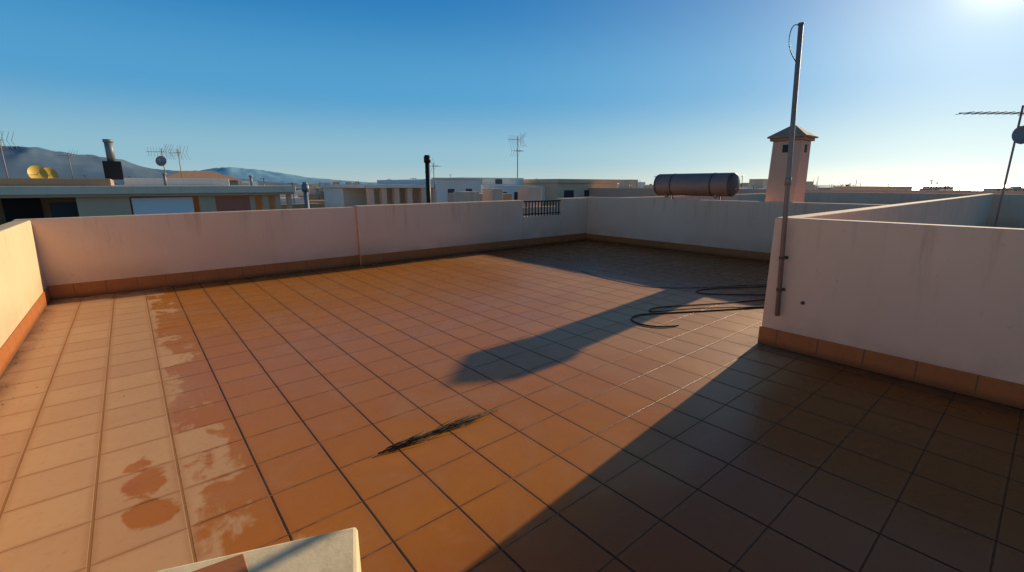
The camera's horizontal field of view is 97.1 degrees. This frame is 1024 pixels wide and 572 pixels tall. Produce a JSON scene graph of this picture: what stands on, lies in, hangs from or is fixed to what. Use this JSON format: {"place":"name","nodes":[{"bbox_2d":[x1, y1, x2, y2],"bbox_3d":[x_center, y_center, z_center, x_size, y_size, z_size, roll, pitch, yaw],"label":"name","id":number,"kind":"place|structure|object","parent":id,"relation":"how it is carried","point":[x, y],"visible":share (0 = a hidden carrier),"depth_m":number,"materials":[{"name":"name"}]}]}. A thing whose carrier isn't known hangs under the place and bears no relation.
{"place":"outdoors","nodes":[
{"label":"outdoors","id":0,"kind":"place"},
{"bbox_2d":[0,178,113,185],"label":"slab","id":1,"kind":"structure","parent":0,"point":[51,182],"depth_m":14.62,"materials":[{"name":"paint"}]},
{"bbox_2d":[102,139,123,179],"bbox_3d":[-16.672,-5.254,18.806,0.600,1.617,0.440,-10,16,-39],"label":"flue chimney","id":2,"kind":"object","parent":1,"relation":"on","point":[112,168],"visible":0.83,"depth_m":18.68,"materials":[{"name":"black metal"}]},
{"bbox_2d":[58,150,79,177],"bbox_3d":[-24.670,-6.606,25.168,0.999,1.877,0.644,0,13,2],"label":"tv antenna","id":3,"kind":"object","parent":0,"point":[69,160],"visible":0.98,"depth_m":25.08,"materials":[{"name":"metal"}]},
{"bbox_2d":[124,178,229,185],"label":"roof parapet","id":4,"kind":"structure","parent":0,"point":[172,182],"depth_m":19.00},
{"bbox_2d":[161,173,252,185],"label":"roof vents","id":5,"kind":"object","parent":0,"point":[165,179],"visible":1,"depth_m":17.18,"materials":[{"name":"grey metal"}]},
{"bbox_2d":[194,167,376,183],"bbox_3d":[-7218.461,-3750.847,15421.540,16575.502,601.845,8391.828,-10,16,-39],"label":"distant mountains","id":6,"kind":"structure","parent":0,"point":[245,173],"depth_m":14975.34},
{"bbox_2d":[301,182,309,207],"bbox_3d":[-7.599,-2.491,16.864,0.260,2.680,0.254,-10,16,-39],"label":"vent pipe","id":7,"kind":"object","parent":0,"point":[305,187],"visible":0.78,"depth_m":16.60,"materials":[{"name":"silver metal"}]},
{"bbox_2d":[377,179,480,202],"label":"block","id":8,"kind":"structure","parent":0,"point":[439,193],"depth_m":27.58,"materials":[{"name":"white paint"}]},
{"bbox_2d":[431,178,482,178],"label":"cornice","id":9,"kind":"structure","parent":8,"relation":"on","point":[456,178],"depth_m":27.26,"materials":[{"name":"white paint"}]},
{"bbox_2d":[448,193,511,201],"bbox_3d":[-1.368,-3.150,18.961,1.280,1.450,2.800,-10,16,-39],"label":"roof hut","id":10,"kind":"object","parent":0,"point":[507,196],"visible":0.18,"depth_m":18.13,"materials":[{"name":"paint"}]},
{"bbox_2d":[0,0,1023,184],"label":"sky","id":11,"kind":"structure","parent":0,"point":[348,90],"materials":[{"name":"blue"}]},
{"bbox_2d":[481,185,544,205],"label":"parapet block","id":12,"kind":"structure","parent":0,"point":[510,189],"depth_m":31.14,"materials":[{"name":"white paint"}]},
{"bbox_2d":[448,179,517,199],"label":"windows","id":13,"kind":"structure","parent":12,"relation":"attached to","point":[498,181],"depth_m":31.35,"materials":[{"name":"black glass"}]},
{"bbox_2d":[457,177,523,184],"bbox_3d":[-2.425,-7.754,33.587,5.300,0.528,4.000,-10,16,-39],"label":"stair head","id":14,"kind":"object","parent":12,"relation":"on","point":[505,181],"visible":0.39,"depth_m":32.55},
{"bbox_2d":[510,132,526,177],"bbox_3d":[0.319,-9.457,32.692,1.312,3.188,0.738,-4,13,-19],"label":"tv antenna","id":15,"kind":"object","parent":14,"relation":"on","point":[518,139],"visible":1,"depth_m":32.55,"materials":[{"name":"metal"}]},
{"bbox_2d":[518,187,541,206],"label":"pier","id":16,"kind":"structure","parent":0,"point":[529,193],"depth_m":17.85,"materials":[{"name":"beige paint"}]},
{"bbox_2d":[589,186,1023,197],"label":"neighbour roof terrace","id":17,"kind":"structure","parent":0,"point":[621,192],"depth_m":25.86,"materials":[{"name":"paint"}]},
{"bbox_2d":[815,185,1023,190],"bbox_3d":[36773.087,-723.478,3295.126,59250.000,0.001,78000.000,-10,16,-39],"label":"sea","id":18,"kind":"structure","parent":0,"point":[974,187],"depth_m":3784.13,"materials":[{"name":"blue liquid"}]},
{"label":"ground","id":19,"kind":"structure","parent":0,"visible":0},
{"bbox_2d":[0,146,298,185],"bbox_3d":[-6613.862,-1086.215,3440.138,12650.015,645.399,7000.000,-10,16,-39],"label":"mountain range","id":20,"kind":"structure","parent":19,"relation":"on","point":[19,161],"depth_m":5518.94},
{"bbox_2d":[162,171,240,184],"bbox_3d":[-27.000,-1.703,40.611,6.000,16.750,4.800,-10,16,-39],"label":"tiled roof villa","id":21,"kind":"object","parent":19,"relation":"on","point":[205,175],"visible":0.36,"depth_m":38.28,"materials":[{"name":"beige paint"}]},
{"bbox_2d":[84,174,1023,208],"bbox_3d":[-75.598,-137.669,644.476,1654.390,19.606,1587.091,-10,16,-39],"label":"distant town","id":22,"kind":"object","parent":19,"relation":"on","point":[316,195],"visible":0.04,"depth_m":99.50,"materials":[{"name":"white paint"}]},
{"bbox_2d":[27,165,47,177],"bbox_3d":[-24.384,-5.174,23.376,0.708,2.067,0.412,-10,16,-39],"label":"satellite dish","id":23,"kind":"object","parent":22,"relation":"on","point":[34,171],"visible":0.84,"depth_m":23.30,"materials":[{"name":"metal"}]},
{"bbox_2d":[44,168,58,177],"bbox_3d":[-26.765,-5.833,26.311,0.708,2.067,0.413,-59,60,-75],"label":"satellite dish","id":24,"kind":"object","parent":22,"relation":"on","point":[52,173],"visible":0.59,"depth_m":26.32,"materials":[{"name":"metal"}]},
{"bbox_2d":[424,155,430,202],"bbox_3d":[-2.534,-2.556,13.774,0.200,2.760,0.195,-10,16,-39],"label":"black flue pipe","id":25,"kind":"object","parent":22,"relation":"on","point":[427,160],"visible":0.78,"depth_m":13.56,"materials":[{"name":"metal"}]},
{"bbox_2d":[524,183,617,205],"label":"block","id":26,"kind":"structure","parent":19,"relation":"on","point":[554,191],"depth_m":33.19,"materials":[{"name":"beige paint"}]},
{"bbox_2d":[524,179,620,182],"bbox_3d":[3.407,-8.608,37.191,7.200,0.277,8.200,-10,16,-39],"label":"roof edge","id":27,"kind":"object","parent":26,"relation":"on","point":[571,181],"visible":0.59,"depth_m":33.57,"materials":[{"name":"beige paint"}]},
{"bbox_2d":[564,190,588,197],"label":"windows","id":28,"kind":"structure","parent":26,"relation":"attached to","point":[568,193],"depth_m":33.14,"materials":[{"name":"black glass"}]},
{"bbox_3d":[0.106,3.877,22.468,12.800,13.800,5.800,-10,16,-39],"label":"house body","id":29,"kind":"object","parent":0,"visible":0},
{"bbox_2d":[453,191,479,201],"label":"pier","id":30,"kind":"structure","parent":29,"relation":"on","point":[466,196],"depth_m":15.77,"materials":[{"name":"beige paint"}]},
{"bbox_2d":[482,188,502,200],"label":"pier","id":31,"kind":"structure","parent":29,"relation":"on","point":[491,194],"depth_m":16.47,"materials":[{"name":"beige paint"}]},
{"bbox_2d":[523,206,554,215],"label":"parapet","id":32,"kind":"structure","parent":29,"relation":"on","point":[539,210],"depth_m":17.89,"materials":[{"name":"beige paint"}]},
{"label":"lower storeys","id":33,"kind":"object","parent":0,"visible":0},
{"bbox_2d":[0,195,274,224],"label":"back wall","id":34,"kind":"structure","parent":33,"relation":"on","point":[45,202],"depth_m":17.04,"materials":[{"name":"paint"}]},
{"bbox_2d":[1,198,78,222],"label":"windows","id":35,"kind":"structure","parent":34,"relation":"attached to","point":[21,208],"depth_m":15.11,"materials":[{"name":"black glass"}]},
{"bbox_2d":[0,185,295,194],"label":"roof slab","id":36,"kind":"structure","parent":34,"relation":"on","point":[42,190],"depth_m":14.92,"materials":[{"name":"grey concrete"}]},
{"bbox_2d":[0,131,17,177],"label":"tv antenna","id":37,"kind":"object","parent":36,"relation":"on","point":[2,152],"visible":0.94,"depth_m":16.35,"materials":[{"name":"metal"}]},
{"bbox_2d":[0,192,293,197],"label":"slab drip edge","id":38,"kind":"object","parent":36,"relation":"attached to","point":[96,195],"visible":0.89,"depth_m":14.93,"materials":[{"name":"paint"}]},
{"bbox_2d":[146,144,173,172],"bbox_3d":[-14.963,-5.158,19.268,1.026,1.734,0.497,-4,13,-17],"label":"tv antenna","id":39,"kind":"object","parent":36,"relation":"on","point":[160,160],"visible":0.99,"depth_m":19.19,"materials":[{"name":"metal"}]},
{"bbox_2d":[170,145,189,177],"bbox_3d":[-15.715,-5.668,21.310,0.999,1.834,0.472,4,13,19],"label":"tv antenna","id":40,"kind":"object","parent":36,"relation":"on","point":[179,158],"visible":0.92,"depth_m":21.18,"materials":[{"name":"metal"}]},
{"bbox_3d":[-14.351,-1.734,14.085,14.100,0.420,0.180,-10,16,-39],"label":"terrace parapet","id":41,"kind":"object","parent":33,"relation":"on","visible":0},
{"bbox_2d":[76,194,292,216],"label":"piers","id":42,"kind":"structure","parent":41,"relation":"on","point":[100,206],"depth_m":15.00,"materials":[{"name":"beige paint"}]},
{"bbox_2d":[131,197,194,214],"bbox_3d":[-12.132,-2.714,15.780,1.700,0.730,0.040,-10,16,-39],"label":"awning","id":43,"kind":"object","parent":42,"relation":"attached to","point":[141,206],"visible":0.64,"depth_m":15.72,"materials":[{"name":"white fabric"}]},
{"bbox_2d":[215,196,249,211],"bbox_3d":[-10.503,-3.005,17.057,1.080,0.740,0.060,-10,16,-39],"label":"red shutter","id":44,"kind":"object","parent":42,"relation":"attached to","point":[232,203],"visible":0.64,"depth_m":17.00,"materials":[{"name":"paint"}]},
{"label":"lower storeys","id":45,"kind":"object","parent":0,"visible":0},
{"bbox_2d":[323,188,405,207],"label":"wall","id":46,"kind":"structure","parent":45,"relation":"on","point":[342,197],"depth_m":27.80,"materials":[{"name":"white paint"}]},
{"bbox_2d":[320,184,433,187],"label":"roof slab","id":47,"kind":"structure","parent":46,"relation":"on","point":[373,185],"depth_m":25.41,"materials":[{"name":"white paint"}]},
{"bbox_2d":[366,188,426,204],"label":"columns","id":48,"kind":"structure","parent":45,"relation":"on","point":[395,196],"depth_m":25.37,"materials":[{"name":"beige paint"}]},
{"bbox_3d":[7.906,6.362,11.508,27.050,13.748,13.150,-10,16,-39],"label":"apartment building","id":49,"kind":"object","parent":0,"visible":0},
{"bbox_2d":[0,240,1023,571],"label":"terrace floor","id":50,"kind":"structure","parent":49,"relation":"on","point":[156,428],"depth_m":2.99,"materials":[{"name":"tile"}]},
{"bbox_2d":[0,220,45,347],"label":"parapet wall","id":51,"kind":"structure","parent":50,"relation":"on","point":[22,285],"depth_m":5.03,"materials":[{"name":"paint"}]},
{"bbox_2d":[0,288,49,376],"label":"skirting","id":52,"kind":"object","parent":51,"relation":"attached to","point":[10,347],"visible":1,"depth_m":4.69,"materials":[{"name":"tile"}]},
{"bbox_2d":[13,207,358,297],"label":"parapet wall","id":53,"kind":"structure","parent":50,"relation":"on","point":[70,250],"depth_m":7.28,"materials":[{"name":"beige paint"}]},
{"bbox_2d":[47,255,359,299],"bbox_3d":[-4.811,-0.214,7.778,4.485,0.207,0.012,-10,16,-39],"label":"skirting","id":54,"kind":"object","parent":53,"relation":"attached to","point":[72,290],"visible":1,"depth_m":7.40,"materials":[{"name":"tile"}]},
{"bbox_2d":[157,527,360,571],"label":"plaster ledge","id":55,"kind":"object","parent":50,"relation":"on","point":[337,551],"visible":1,"depth_m":1.24,"materials":[{"name":"paint"}]},
{"bbox_2d":[353,200,522,264],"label":"parapet wall","id":56,"kind":"structure","parent":50,"relation":"on","point":[387,228],"depth_m":10.07,"materials":[{"name":"beige paint"}]},
{"bbox_2d":[361,239,522,265],"bbox_3d":[-1.374,-0.820,10.480,4.360,0.207,0.012,-10,16,-39],"label":"skirting","id":57,"kind":"object","parent":56,"relation":"attached to","point":[370,259],"visible":1,"depth_m":10.21,"materials":[{"name":"tile"}]},
{"bbox_2d":[378,407,500,453],"bbox_3d":[-0.439,0.948,3.011,0.930,0.025,0.154,-10,16,-39],"label":"dry palm frond","id":58,"kind":"object","parent":50,"relation":"on","point":[397,445],"visible":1,"depth_m":2.98,"materials":[{"name":"black plant"}]},
{"bbox_2d":[523,214,561,238],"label":"parapet wall","id":59,"kind":"structure","parent":50,"relation":"on","point":[541,226],"depth_m":12.18,"materials":[{"name":"beige paint"}]},
{"bbox_2d":[523,200,560,216],"bbox_3d":[0.791,-2.095,12.164,1.430,0.405,0.040,-10,16,-39],"label":"iron railing","id":60,"kind":"object","parent":59,"relation":"on","point":[541,213],"visible":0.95,"depth_m":12.17,"materials":[{"name":"black metal"}]},
{"bbox_2d":[523,235,561,246],"bbox_3d":[0.847,-1.226,12.292,1.430,0.207,0.012,-10,16,-39],"label":"skirting","id":61,"kind":"object","parent":59,"relation":"attached to","point":[541,241],"visible":1,"depth_m":12.26,"materials":[{"name":"tile"}]},
{"bbox_2d":[556,198,587,234],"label":"parapet wall","id":62,"kind":"structure","parent":50,"relation":"on","point":[573,212],"depth_m":12.90,"materials":[{"name":"beige paint"}]},
{"bbox_2d":[562,233,586,242],"bbox_3d":[1.802,-1.401,13.071,1.060,0.207,0.012,-10,16,-39],"label":"skirting","id":63,"kind":"object","parent":62,"relation":"attached to","point":[574,237],"visible":1,"depth_m":13.06,"materials":[{"name":"tile"}]},
{"bbox_2d":[582,271,766,287],"bbox_3d":[2.953,-0.049,7.504,3.778,0.008,1.022,4,13,18],"label":"electric cable","id":64,"kind":"object","parent":50,"relation":"on","point":[668,287],"visible":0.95,"depth_m":7.28,"materials":[{"name":"black rubber"}]},
{"bbox_2d":[619,193,765,200],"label":"parapet wall","id":65,"kind":"structure","parent":50,"relation":"on","point":[750,197],"depth_m":18.76,"materials":[{"name":"beige paint"}]},
{"bbox_2d":[653,173,739,199],"bbox_3d":[5.734,-2.359,13.475,1.971,1.935,2.370,-10,16,-39],"label":"solar water heater","id":66,"kind":"object","parent":50,"relation":"on","point":[716,185],"visible":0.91,"depth_m":12.59,"materials":[{"name":"metal"}]},
{"bbox_2d":[631,307,763,326],"bbox_3d":[2.686,0.315,5.860,2.673,0.018,0.544,-6,14,-24],"label":"garden hose","id":67,"kind":"object","parent":50,"relation":"on","point":[683,312],"visible":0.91,"depth_m":5.74,"materials":[{"name":"black rubber"}]},
{"bbox_2d":[649,299,764,311],"bbox_3d":[3.155,0.244,6.149,2.845,0.029,0.370,-3,13,-15],"label":"garden hose","id":68,"kind":"object","parent":50,"relation":"on","point":[706,304],"visible":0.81,"depth_m":5.99,"materials":[{"name":"black rubber"}]},
{"bbox_2d":[696,286,766,294],"bbox_3d":[3.654,0.084,6.896,1.684,0.013,0.647,-3,13,-12],"label":"garden hose","id":69,"kind":"object","parent":50,"relation":"on","point":[732,294],"visible":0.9,"depth_m":6.83,"materials":[{"name":"black rubber"}]},
{"bbox_2d":[582,197,882,252],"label":"parapet wall","id":70,"kind":"structure","parent":50,"relation":"on","point":[742,225],"depth_m":10.72,"materials":[{"name":"beige paint"}]},
{"bbox_2d":[587,234,770,261],"bbox_3d":[4.489,-0.867,10.749,0.012,0.182,7.085,-10,16,-39],"label":"skirting","id":71,"kind":"object","parent":70,"relation":"attached to","point":[753,255],"visible":0.56,"depth_m":11.02,"materials":[{"name":"tile"}]},
{"bbox_2d":[765,125,817,201],"bbox_3d":[5.976,-2.026,9.876,0.740,2.828,0.740,-10,16,-39],"label":"rendered chimney","id":72,"kind":"object","parent":50,"relation":"on","point":[775,190],"visible":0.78,"depth_m":9.57,"materials":[{"name":"paint"}]},
{"bbox_2d":[788,193,993,226],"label":"parapet wall","id":73,"kind":"structure","parent":50,"relation":"on","point":[972,210],"depth_m":8.77,"materials":[{"name":"beige paint"}]},
{"bbox_2d":[762,217,1023,384],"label":"parapet wall","id":74,"kind":"structure","parent":50,"relation":"on","point":[950,296],"depth_m":3.70,"materials":[{"name":"beige paint"}]},
{"bbox_2d":[775,22,803,315],"bbox_3d":[2.545,-0.990,4.184,0.240,2.623,0.094,-2,13,-7],"label":"antenna pole","id":75,"kind":"object","parent":74,"relation":"attached to","point":[787,184],"visible":1,"depth_m":4.14,"materials":[{"name":"metal"}]},
{"bbox_2d":[757,326,1023,408],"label":"skirting","id":76,"kind":"object","parent":74,"relation":"attached to","point":[1004,392],"visible":1,"depth_m":3.79,"materials":[{"name":"tile"}]},
{"bbox_2d":[804,192,1023,228],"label":"parapet wall","id":77,"kind":"structure","parent":50,"relation":"on","point":[1011,214],"depth_m":17.75,"materials":[{"name":"beige paint"}]},
{"bbox_2d":[955,105,1023,226],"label":"tv antenna","id":78,"kind":"object","parent":50,"relation":"on","point":[1018,135],"visible":0.99,"depth_m":8.50,"materials":[{"name":"metal"}]}
]}

